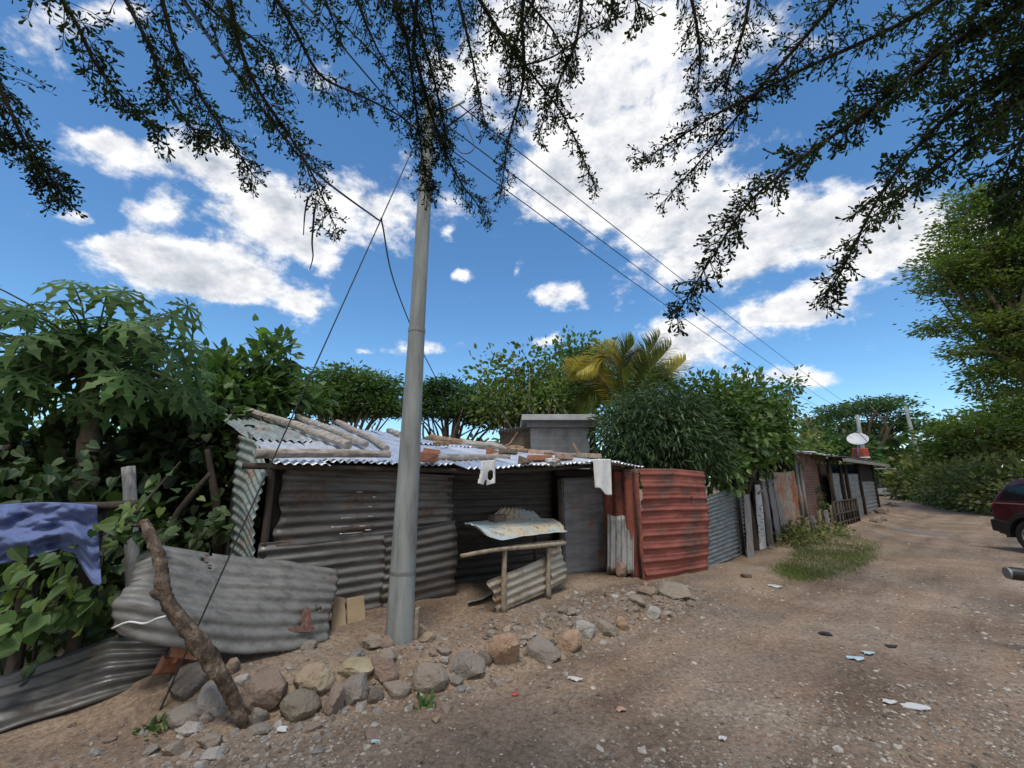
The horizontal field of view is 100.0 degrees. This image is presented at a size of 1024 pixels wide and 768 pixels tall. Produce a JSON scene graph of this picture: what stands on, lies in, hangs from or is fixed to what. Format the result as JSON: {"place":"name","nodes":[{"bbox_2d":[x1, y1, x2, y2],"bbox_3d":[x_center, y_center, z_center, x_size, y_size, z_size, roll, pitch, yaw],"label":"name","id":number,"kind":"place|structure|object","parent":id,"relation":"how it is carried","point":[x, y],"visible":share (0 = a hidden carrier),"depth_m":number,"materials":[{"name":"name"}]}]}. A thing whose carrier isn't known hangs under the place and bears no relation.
{"place":"outdoors","nodes":[
{"label":"outdoors","id":0,"kind":"place"},
{"bbox_2d":[0,481,1023,767],"bbox_3d":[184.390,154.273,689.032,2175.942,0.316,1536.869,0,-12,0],"label":"ground","id":1,"kind":"structure","parent":0,"point":[494,721],"depth_m":3.48,"materials":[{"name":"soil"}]},
{"bbox_2d":[0,545,118,662],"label":"heart vine","id":2,"kind":"object","parent":1,"relation":"on","point":[31,623],"visible":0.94,"depth_m":3.08,"materials":[{"name":"green plant"}]},
{"bbox_2d":[0,440,125,600],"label":"heart vine","id":3,"kind":"object","parent":1,"relation":"on","point":[52,479],"visible":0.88,"depth_m":4.11,"materials":[{"name":"green plant"}]},
{"bbox_2d":[0,499,138,674],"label":"rail fence","id":4,"kind":"object","parent":1,"relation":"on","point":[14,661],"visible":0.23,"depth_m":3.40,"materials":[{"name":"brown wood"}]},
{"bbox_2d":[0,502,101,585],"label":"blue tarp","id":5,"kind":"object","parent":4,"relation":"hanging from","point":[36,528],"visible":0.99,"depth_m":3.30,"materials":[{"name":"plastic"}]},
{"bbox_2d":[0,637,170,732],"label":"fallen tin sheet","id":6,"kind":"object","parent":1,"relation":"on","point":[104,669],"visible":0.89,"depth_m":3.12,"materials":[{"name":"metal"}]},
{"bbox_2d":[0,402,196,625],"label":"dark bush","id":7,"kind":"object","parent":1,"relation":"on","point":[54,437],"visible":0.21,"depth_m":5.18,"materials":[{"name":"green plant"}]},
{"bbox_2d":[0,279,227,502],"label":"papaya tree","id":8,"kind":"object","parent":1,"relation":"on","point":[112,359],"visible":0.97,"depth_m":5.00,"materials":[{"name":"green plant"}]},
{"bbox_2d":[0,493,260,683],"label":"heart vine","id":9,"kind":"object","parent":1,"relation":"on","point":[51,639],"visible":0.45,"depth_m":3.94,"materials":[{"name":"green plant"}]},
{"bbox_2d":[121,466,139,586],"bbox_3d":[-3.312,1.611,3.740,0.492,1.769,0.109,0,-12,0],"label":"grey stake","id":10,"kind":"object","parent":1,"relation":"on","point":[131,547],"visible":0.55,"depth_m":3.81,"materials":[{"name":"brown wood"}]},
{"bbox_2d":[69,461,205,547],"bbox_3d":[-2.914,0.937,3.400,0.804,0.657,0.522,10,-16,-37],"label":"heart vine","id":11,"kind":"object","parent":1,"relation":"on","point":[111,525],"visible":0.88,"depth_m":3.33,"materials":[{"name":"green plant"}]},
{"bbox_2d":[132,711,168,737],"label":"weed tuft","id":12,"kind":"object","parent":1,"relation":"on","point":[152,724],"visible":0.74,"depth_m":2.79,"materials":[{"name":"green plant"}]},
{"bbox_2d":[151,654,189,675],"bbox_3d":[-2.521,2.073,3.187,0.136,0.154,0.208,-5,-13,20],"label":"brick piece","id":13,"kind":"object","parent":1,"relation":"on","point":[164,666],"visible":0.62,"depth_m":3.12,"materials":[{"name":"brick"}]},
{"bbox_2d":[161,740,184,755],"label":"rubble stone","id":14,"kind":"object","parent":1,"relation":"on","point":[174,748],"visible":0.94,"depth_m":2.56,"materials":[{"name":"stone"}]},
{"bbox_2d":[82,388,266,559],"bbox_3d":[-4.826,1.427,6.072,2.445,2.996,2.561,12,-17,-43],"label":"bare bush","id":15,"kind":"object","parent":1,"relation":"on","point":[178,442],"visible":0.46,"depth_m":5.83,"materials":[{"name":"green plant"}]},
{"bbox_2d":[166,700,203,729],"bbox_3d":[-2.196,2.240,2.903,0.224,0.147,0.250,10,-16,-38],"label":"boulder","id":16,"kind":"object","parent":1,"relation":"on","point":[180,715],"visible":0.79,"depth_m":2.84,"materials":[{"name":"grey stone"}]},
{"bbox_2d":[168,660,209,700],"bbox_3d":[-2.306,2.163,3.083,0.264,0.281,0.189,8,-15,-33],"label":"boulder","id":17,"kind":"object","parent":1,"relation":"on","point":[191,679],"visible":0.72,"depth_m":3.04,"materials":[{"name":"stone"}]},
{"bbox_2d":[169,648,196,659],"bbox_3d":[-2.407,1.969,3.197,0.217,0.159,0.141,5,-13,-22],"label":"brick piece","id":18,"kind":"object","parent":17,"relation":"on","point":[176,653],"visible":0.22,"depth_m":3.12,"materials":[{"name":"brick"}]},
{"bbox_2d":[167,472,211,545],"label":"dead tree","id":19,"kind":"object","parent":1,"relation":"on","point":[184,504],"visible":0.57,"depth_m":4.94,"materials":[{"name":"wood"}]},
{"bbox_2d":[174,721,204,736],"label":"boulder","id":20,"kind":"object","parent":1,"relation":"on","point":[188,728],"visible":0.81,"depth_m":2.76,"materials":[{"name":"white stone"}]},
{"bbox_2d":[138,518,251,728],"bbox_3d":[-2.238,1.636,2.943,1.043,1.357,0.282,0,-12,0],"label":"leaning trunk","id":21,"kind":"object","parent":1,"relation":"on","point":[202,648],"visible":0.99,"depth_m":2.86,"materials":[{"name":"brown wood"}]},
{"bbox_2d":[196,732,222,748],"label":"rubble stone","id":22,"kind":"object","parent":1,"relation":"on","point":[211,739],"visible":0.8,"depth_m":2.61,"materials":[{"name":"stone"}]},
{"bbox_2d":[196,680,228,718],"bbox_3d":[-2.086,2.230,3.000,0.280,0.298,0.215,0,-12,0],"label":"boulder","id":23,"kind":"object","parent":1,"relation":"on","point":[210,700],"visible":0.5,"depth_m":2.93,"materials":[{"name":"white stone"}]},
{"bbox_2d":[199,745,226,759],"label":"rubble stone","id":24,"kind":"object","parent":1,"relation":"on","point":[214,753],"visible":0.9,"depth_m":2.51,"materials":[{"name":"stone"}]},
{"bbox_2d":[204,449,223,553],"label":"dead tree","id":25,"kind":"object","parent":1,"relation":"on","point":[213,487],"visible":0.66,"depth_m":5.22,"materials":[{"name":"wood"}]},
{"bbox_2d":[111,545,338,654],"bbox_3d":[-2.214,1.762,3.540,1.627,0.883,0.462,10,-16,-37],"label":"bent tin sheet","id":26,"kind":"object","parent":1,"relation":"on","point":[256,605],"visible":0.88,"depth_m":3.48,"materials":[{"name":"grey metal"}]},
{"bbox_2d":[161,314,342,470],"bbox_3d":[-4.642,0.873,7.302,2.604,4.402,2.426,-4,-13,16],"label":"leafy tree","id":27,"kind":"object","parent":1,"relation":"on","point":[265,385],"visible":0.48,"depth_m":7.44,"materials":[{"name":"green plant"}]},
{"bbox_2d":[247,722,270,735],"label":"rubble stone","id":28,"kind":"object","parent":1,"relation":"on","point":[261,728],"visible":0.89,"depth_m":2.78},
{"bbox_2d":[250,707,270,723],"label":"boulder","id":29,"kind":"object","parent":1,"relation":"on","point":[258,715],"visible":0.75,"depth_m":2.90,"materials":[{"name":"grey stone"}]},
{"bbox_2d":[240,668,287,711],"bbox_3d":[-1.804,2.219,3.117,0.313,0.255,0.311,5,-13,-21],"label":"boulder","id":30,"kind":"object","parent":1,"relation":"on","point":[266,690],"visible":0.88,"depth_m":3.02,"materials":[{"name":"brown stone"}]},
{"bbox_2d":[279,688,321,722],"bbox_3d":[-1.488,2.270,3.019,0.272,0.217,0.251,0,-12,0],"label":"boulder","id":31,"kind":"object","parent":1,"relation":"on","point":[299,704],"visible":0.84,"depth_m":2.96,"materials":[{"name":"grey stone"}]},
{"bbox_2d":[293,662,336,694],"bbox_3d":[-1.484,2.239,3.241,0.324,0.250,0.265,0,-12,0],"label":"boulder","id":32,"kind":"object","parent":1,"relation":"on","point":[318,678],"visible":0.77,"depth_m":3.18,"materials":[{"name":"beige stone"}]},
{"bbox_2d":[324,681,345,716],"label":"boulder","id":33,"kind":"object","parent":1,"relation":"on","point":[334,702],"visible":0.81,"depth_m":3.01,"materials":[{"name":"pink stone"}]},
{"bbox_2d":[331,596,345,628],"bbox_3d":[-1.671,2.230,4.111,0.152,0.348,0.207,9,-15,-35],"label":"fibreboard","id":34,"kind":"object","parent":1,"relation":"on","point":[338,618],"visible":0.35,"depth_m":4.13,"materials":[{"name":"wood"}]},
{"bbox_2d":[337,656,373,677],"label":"boulder","id":35,"kind":"object","parent":1,"relation":"on","point":[349,666],"visible":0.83,"depth_m":3.32,"materials":[{"name":"yellow stone"}]},
{"bbox_2d":[346,595,365,623],"bbox_3d":[-1.531,2.280,4.206,0.183,0.322,0.208,9,-15,-35],"label":"fibreboard","id":36,"kind":"object","parent":1,"relation":"on","point":[355,609],"visible":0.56,"depth_m":4.24,"materials":[{"name":"wood"}]},
{"bbox_2d":[344,672,368,705],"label":"boulder","id":37,"kind":"object","parent":1,"relation":"on","point":[357,687],"visible":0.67,"depth_m":3.15,"materials":[{"name":"grey stone"}]},
{"bbox_2d":[292,358,426,432],"bbox_3d":[-4.981,1.804,12.971,4.621,5.056,3.779,0,-12,0],"label":"acacia tree","id":38,"kind":"object","parent":1,"relation":"on","point":[372,399],"visible":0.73,"depth_m":12.82,"materials":[{"name":"green plant"}]},
{"bbox_2d":[362,633,381,649],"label":"boulder","id":39,"kind":"object","parent":1,"relation":"on","point":[372,641],"visible":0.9,"depth_m":3.70,"materials":[{"name":"beige stone"}]},
{"bbox_2d":[367,686,383,704],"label":"boulder","id":40,"kind":"object","parent":1,"relation":"on","point":[375,695],"visible":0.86,"depth_m":3.16,"materials":[{"name":"stone"}]},
{"bbox_2d":[371,656,398,682],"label":"boulder","id":41,"kind":"object","parent":1,"relation":"on","point":[385,669],"visible":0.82,"depth_m":3.35,"materials":[{"name":"red stone"}]},
{"bbox_2d":[47,577,724,767],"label":"rubble","id":42,"kind":"object","parent":1,"relation":"on","point":[359,706],"depth_m":3.33,"materials":[{"name":"stone"}]},
{"bbox_2d":[383,680,411,699],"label":"boulder","id":43,"kind":"object","parent":1,"relation":"on","point":[396,689],"visible":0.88,"depth_m":3.24,"materials":[{"name":"beige stone"}]},
{"bbox_2d":[413,606,420,639],"bbox_3d":[-0.886,2.243,3.939,0.070,0.360,0.064,0,-12,0],"label":"wood stake","id":44,"kind":"object","parent":1,"relation":"on","point":[417,609],"visible":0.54,"depth_m":3.93,"materials":[{"name":"wood"}]},
{"bbox_2d":[385,94,464,645],"bbox_3d":[-0.869,-0.452,4.484,0.637,6.077,0.252,0,-12,0],"label":"utility pole","id":45,"kind":"object","parent":1,"relation":"on","point":[400,612],"visible":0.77,"depth_m":4.15,"materials":[{"name":"concrete"}]},
{"bbox_2d":[159,137,417,710],"bbox_3d":[-1.744,-0.326,3.959,1.645,5.553,0.011,9,-15,-34],"label":"guy wire","id":46,"kind":"object","parent":45,"relation":"attached to","point":[171,684],"visible":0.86,"depth_m":3.59,"materials":[{"name":"grey"}]},
{"bbox_2d":[180,0,449,417],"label":"service cable","id":47,"kind":"object","parent":45,"relation":"attached to","point":[192,13],"visible":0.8,"depth_m":3.15,"materials":[{"name":"black plastic"}]},
{"bbox_2d":[420,126,848,420],"bbox_3d":[12.926,0.116,19.528,0.015,0.807,40.941,-12,-17,42],"label":"power line","id":48,"kind":"object","parent":45,"relation":"attached to","point":[590,251],"visible":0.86,"depth_m":7.17,"materials":[{"name":"black"}]},
{"bbox_2d":[444,123,856,417],"bbox_3d":[13.336,-0.142,19.585,0.015,0.779,41.202,-12,-17,42],"label":"power line","id":49,"kind":"object","parent":45,"relation":"attached to","point":[608,245],"visible":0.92,"depth_m":7.25,"materials":[{"name":"black"}]},
{"bbox_2d":[459,104,864,415],"bbox_3d":[13.766,-0.378,19.653,0.015,0.689,41.415,-12,-17,43],"label":"power line","id":50,"kind":"object","parent":45,"relation":"attached to","point":[623,233],"visible":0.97,"depth_m":7.30,"materials":[{"name":"black"}]},
{"bbox_2d":[413,689,436,710],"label":"weed tuft","id":51,"kind":"object","parent":1,"relation":"on","point":[425,701],"visible":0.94,"depth_m":3.12,"materials":[{"name":"green plant"}]},
{"bbox_2d":[412,661,447,693],"bbox_3d":[-0.647,2.346,3.397,0.284,0.252,0.261,0,-12,0],"label":"boulder","id":52,"kind":"object","parent":1,"relation":"on","point":[428,676],"visible":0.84,"depth_m":3.32,"materials":[{"name":"beige stone"}]},
{"bbox_2d":[223,413,644,613],"bbox_3d":[-1.246,1.724,6.727,5.826,2.549,3.895,9,-15,-36],"label":"tin hut","id":53,"kind":"object","parent":1,"relation":"on","point":[336,513],"visible":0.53,"depth_m":5.10,"materials":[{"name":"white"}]},
{"bbox_2d":[247,408,352,448],"bbox_3d":[-3.109,0.593,6.121,2.935,0.804,0.206,-9,-15,35],"label":"roof log","id":54,"kind":"object","parent":53,"relation":"on","point":[320,434],"visible":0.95,"depth_m":5.87,"materials":[{"name":"wood"}]},
{"bbox_2d":[254,448,390,458],"bbox_3d":[-1.931,0.740,4.513,1.336,0.129,0.101,9,-15,-36],"label":"eave log","id":55,"kind":"object","parent":53,"relation":"on","point":[264,453],"visible":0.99,"depth_m":4.43,"materials":[{"name":"wood"}]},
{"bbox_2d":[295,414,368,447],"bbox_3d":[-2.780,0.667,6.464,0.119,0.712,2.632,12,-17,-44],"label":"roof log","id":56,"kind":"object","parent":53,"relation":"on","point":[345,435],"visible":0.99,"depth_m":6.22,"materials":[{"name":"wood"}]},
{"bbox_2d":[335,419,389,450],"bbox_3d":[-2.367,0.757,6.661,0.147,0.718,2.778,9,-15,-34],"label":"roof log","id":57,"kind":"object","parent":53,"relation":"on","point":[374,440],"visible":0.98,"depth_m":6.41,"materials":[{"name":"wood"}]},
{"bbox_2d":[437,454,510,460],"bbox_3d":[-0.621,0.978,5.667,1.435,0.142,0.103,9,-15,-35],"label":"eave log","id":58,"kind":"object","parent":53,"relation":"on","point":[459,457],"visible":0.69,"depth_m":5.68,"materials":[{"name":"wood"}]},
{"bbox_2d":[461,439,502,449],"bbox_3d":[-0.587,1.196,8.425,0.856,0.240,0.193,-1,-13,6],"label":"roof log","id":59,"kind":"object","parent":53,"relation":"on","point":[483,445],"visible":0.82,"depth_m":8.39,"materials":[{"name":"wood"}]},
{"bbox_2d":[478,460,494,484],"bbox_3d":[-0.314,1.057,5.129,0.271,0.303,0.069,9,-15,-34],"label":"hanging garment","id":60,"kind":"object","parent":53,"relation":"hanging from","point":[486,466],"visible":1,"depth_m":5.14,"materials":[{"name":"white fabric"}]},
{"bbox_2d":[561,477,606,574],"bbox_3d":[1.156,2.220,6.803,0.954,1.470,0.045,9,-15,-35],"label":"door","id":61,"kind":"structure","parent":53,"relation":"in","point":[582,503],"depth_m":6.78,"materials":[{"name":"grey metal"}]},
{"bbox_2d":[593,459,611,494],"bbox_3d":[1.341,1.364,6.306,0.385,0.527,0.042,8,-15,-33],"label":"hanging cloth","id":62,"kind":"object","parent":53,"relation":"hanging from","point":[602,476],"visible":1,"depth_m":6.31,"materials":[{"name":"fabric"}]},
{"bbox_2d":[391,373,519,440],"bbox_3d":[-2.025,2.200,14.790,5.520,5.237,3.024,0,-12,0],"label":"acacia tree","id":63,"kind":"object","parent":1,"relation":"on","point":[457,405],"visible":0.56,"depth_m":14.82,"materials":[{"name":"green plant"}]},
{"bbox_2d":[449,650,485,679],"bbox_3d":[-0.388,2.371,3.600,0.337,0.263,0.238,0,-12,0],"label":"boulder","id":64,"kind":"object","parent":1,"relation":"on","point":[465,664],"visible":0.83,"depth_m":3.54,"materials":[{"name":"grey stone"}]},
{"bbox_2d":[487,633,519,663],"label":"boulder","id":65,"kind":"object","parent":1,"relation":"on","point":[504,648],"visible":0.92,"depth_m":3.72,"materials":[{"name":"orange stone"}]},
{"bbox_2d":[450,507,566,612],"bbox_3d":[0.004,2.186,5.495,2.199,1.093,1.232,9,-15,-36],"label":"stick stall","id":66,"kind":"object","parent":1,"relation":"on","point":[521,585],"visible":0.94,"depth_m":5.17,"materials":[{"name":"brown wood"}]},
{"bbox_2d":[0,0,1023,336],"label":"overhanging tree","id":67,"kind":"object","parent":1,"relation":"on","point":[1006,76],"visible":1,"depth_m":1.68,"materials":[{"name":"green plant"}]},
{"bbox_2d":[454,336,582,434],"bbox_3d":[0.457,1.473,13.365,4.187,6.213,2.974,5,-14,-23],"label":"airy tree","id":68,"kind":"object","parent":1,"relation":"on","point":[519,380],"visible":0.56,"depth_m":13.49,"materials":[{"name":"green plant"}]},
{"bbox_2d":[468,364,577,432],"bbox_3d":[0.415,1.891,12.758,3.121,5.098,2.472,-6,-14,24],"label":"tree","id":69,"kind":"object","parent":1,"relation":"on","point":[501,412],"visible":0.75,"depth_m":12.78,"materials":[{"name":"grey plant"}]},
{"bbox_2d":[24,401,1023,488],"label":"wood","id":70,"kind":"object","parent":1,"relation":"on","point":[892,443],"visible":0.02,"depth_m":50.03,"materials":[{"name":"green plant"}]},
{"bbox_2d":[526,635,560,664],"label":"boulder","id":71,"kind":"object","parent":1,"relation":"on","point":[541,650],"visible":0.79,"depth_m":3.85,"materials":[{"name":"grey stone"}]},
{"bbox_2d":[498,414,600,476],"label":"block house","id":72,"kind":"structure","parent":1,"relation":"on","point":[563,433],"depth_m":10.54,"materials":[{"name":"concrete"}]},
{"bbox_2d":[559,629,581,652],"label":"boulder","id":73,"kind":"object","parent":1,"relation":"on","point":[570,640],"visible":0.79,"depth_m":4.07,"materials":[{"name":"orange stone"}]},
{"bbox_2d":[533,325,621,431],"bbox_3d":[2.250,1.383,14.998,4.354,7.227,3.556,0,-12,0],"label":"tall tree","id":74,"kind":"object","parent":1,"relation":"on","point":[585,348],"visible":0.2,"depth_m":15.06,"materials":[{"name":"green plant"}]},
{"bbox_2d":[575,620,594,639],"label":"boulder","id":75,"kind":"object","parent":1,"relation":"on","point":[586,629],"visible":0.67,"depth_m":4.30,"materials":[{"name":"white stone"}]},
{"bbox_2d":[596,619,618,637],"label":"boulder","id":76,"kind":"object","parent":1,"relation":"on","point":[605,627],"visible":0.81,"depth_m":4.42,"materials":[{"name":"beige stone"}]},
{"bbox_2d":[607,514,633,573],"bbox_3d":[1.684,2.458,6.641,0.426,0.849,0.197,-5,-13,21],"label":"tin strip","id":77,"kind":"object","parent":1,"relation":"on","point":[620,545],"visible":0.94,"depth_m":6.64,"materials":[{"name":"metal"}]},
{"bbox_2d":[563,326,694,413],"bbox_3d":[3.450,1.362,12.409,4.051,6.135,1.332,-2,-13,8],"label":"coconut palm","id":78,"kind":"object","parent":1,"relation":"on","point":[640,360],"visible":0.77,"depth_m":12.61,"materials":[{"name":"green plant"}]},
{"bbox_2d":[603,469,709,580],"bbox_3d":[2.523,2.300,7.000,2.149,1.807,0.800,3,-13,-12],"label":"red tin enclosure","id":79,"kind":"object","parent":1,"relation":"on","point":[669,519],"visible":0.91,"depth_m":6.91,"materials":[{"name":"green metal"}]},
{"bbox_2d":[584,367,745,492],"bbox_3d":[3.280,1.646,9.214,3.482,4.094,2.689,0,-12,0],"label":"mango bush","id":80,"kind":"object","parent":1,"relation":"on","point":[666,431],"visible":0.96,"depth_m":8.74,"materials":[{"name":"green plant"}]},
{"bbox_2d":[658,581,691,599],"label":"boulder","id":81,"kind":"object","parent":1,"relation":"on","point":[673,590],"visible":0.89,"depth_m":5.55,"materials":[{"name":"beige stone"}]},
{"bbox_2d":[707,480,759,567],"bbox_3d":[5.380,3.073,9.980,0.147,1.689,6.462,-10,-16,37],"label":"grey tin fence","id":82,"kind":"object","parent":1,"relation":"on","point":[726,527],"visible":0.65,"depth_m":8.69,"materials":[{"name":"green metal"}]},
{"bbox_2d":[662,362,816,550],"bbox_3d":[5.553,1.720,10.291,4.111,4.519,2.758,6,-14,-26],"label":"tree","id":83,"kind":"object","parent":1,"relation":"on","point":[763,429],"visible":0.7,"depth_m":10.02,"materials":[{"name":"green plant"}]},
{"bbox_2d":[743,473,787,557],"bbox_3d":[6.002,3.023,10.296,3.068,1.779,0.247,11,-17,-42],"label":"plank fence","id":84,"kind":"object","parent":1,"relation":"on","point":[775,507],"visible":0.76,"depth_m":10.43,"materials":[{"name":"grey wood"}]},
{"bbox_2d":[721,449,837,544],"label":"rusty shack","id":85,"kind":"structure","parent":1,"relation":"on","point":[798,496],"depth_m":12.44,"materials":[{"name":"metal"}]},
{"bbox_2d":[763,405,850,473],"bbox_3d":[9.020,2.470,13.714,3.846,4.139,2.239,10,-16,-37],"label":"flowering vine","id":86,"kind":"object","parent":1,"relation":"on","point":[808,447],"visible":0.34,"depth_m":14.11,"materials":[{"name":"green plant"}]},
{"bbox_2d":[772,516,855,549],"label":"roadside weed","id":87,"kind":"object","parent":1,"relation":"on","point":[792,534],"visible":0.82,"depth_m":10.60,"materials":[{"name":"green plant"}]},
{"bbox_2d":[765,524,882,582],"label":"grass","id":88,"kind":"structure","parent":1,"relation":"on","point":[802,571],"depth_m":8.62,"materials":[{"name":"plant"}]},
{"bbox_2d":[778,453,888,521],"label":"grey shack","id":89,"kind":"structure","parent":1,"relation":"on","point":[857,480],"depth_m":17.08,"materials":[{"name":"metal"}]},
{"bbox_2d":[846,431,868,457],"bbox_3d":[16.384,3.056,20.254,0.726,1.618,0.712,0,-12,0],"label":"satellite dish","id":90,"kind":"object","parent":89,"relation":"attached to","point":[858,438],"visible":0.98,"depth_m":20.38,"materials":[{"name":"grey"}]},
{"bbox_2d":[831,498,860,526],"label":"pallet","id":91,"kind":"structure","parent":1,"relation":"on","point":[852,510],"depth_m":13.64,"materials":[{"name":"wood"}]},
{"bbox_2d":[790,421,903,484],"bbox_3d":[28.933,6.971,39.515,9.745,6.933,9.150,-5,-13,21],"label":"tree","id":92,"kind":"object","parent":1,"relation":"on","point":[846,446],"visible":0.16,"depth_m":37.42,"materials":[{"name":"green plant"}]},
{"bbox_2d":[796,392,941,449],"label":"rain tree","id":93,"kind":"object","parent":1,"relation":"on","point":[879,407],"visible":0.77,"depth_m":49.02,"materials":[{"name":"green plant"}]},
{"bbox_2d":[874,439,943,481],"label":"tree","id":94,"kind":"object","parent":1,"relation":"on","point":[895,455],"visible":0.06,"depth_m":47.03,"materials":[{"name":"green plant"}]},
{"bbox_2d":[877,443,946,501],"bbox_3d":[28.218,6.753,29.338,4.274,5.482,5.854,-5,-14,22],"label":"hedge bush","id":95,"kind":"object","parent":1,"relation":"on","point":[892,482],"visible":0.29,"depth_m":29.44,"materials":[{"name":"green plant"}]},
{"bbox_2d":[900,455,968,507],"bbox_3d":[25.395,6.411,25.473,5.547,4.232,3.779,10,-16,-39],"label":"hedge bush","id":96,"kind":"object","parent":1,"relation":"on","point":[920,494],"visible":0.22,"depth_m":25.55,"materials":[{"name":"green plant"}]},
{"bbox_2d":[909,446,999,512],"bbox_3d":[24.314,5.666,23.101,4.008,4.539,5.838,-7,-14,29],"label":"hedge bush","id":97,"kind":"object","parent":1,"relation":"on","point":[939,488],"visible":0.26,"depth_m":23.24,"materials":[{"name":"green plant"}]},
{"bbox_2d":[890,174,1023,405],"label":"tall feathery tree","id":98,"kind":"object","parent":1,"relation":"on","point":[989,263],"visible":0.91,"depth_m":19.84,"materials":[{"name":"green plant"}]},
{"bbox_2d":[893,383,1023,467],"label":"spreading tree","id":99,"kind":"object","parent":1,"relation":"on","point":[999,430],"visible":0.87,"depth_m":25.59,"materials":[{"name":"green plant"}]},
{"bbox_2d":[936,447,1020,515],"bbox_3d":[23.096,5.277,20.514,3.870,4.750,5.937,-8,-15,31],"label":"hedge bush","id":100,"kind":"object","parent":1,"relation":"on","point":[974,469],"visible":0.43,"depth_m":20.55,"materials":[{"name":"green plant"}]},
{"bbox_2d":[961,444,1023,515],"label":"hedge bush","id":101,"kind":"object","parent":1,"relation":"on","point":[998,471],"visible":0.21,"depth_m":19.55,"materials":[{"name":"green plant"}]},
{"bbox_2d":[980,459,1023,512],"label":"hedge bush","id":102,"kind":"object","parent":1,"relation":"on","point":[1010,467],"visible":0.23,"depth_m":18.86,"materials":[{"name":"green plant"}]},
{"bbox_2d":[990,475,1023,547],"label":"parked car","id":103,"kind":"object","parent":1,"relation":"on","point":[1007,507],"visible":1,"depth_m":9.76,"materials":[{"name":"red paint"}]},
{"bbox_2d":[1002,567,1023,580],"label":"pipe","id":104,"kind":"object","parent":1,"relation":"on","point":[1013,573],"visible":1,"depth_m":4.06,"materials":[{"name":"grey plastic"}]},
{"bbox_2d":[0,0,1023,476],"label":"sky","id":105,"kind":"structure","parent":0,"point":[183,227],"materials":[{"name":"blue"}]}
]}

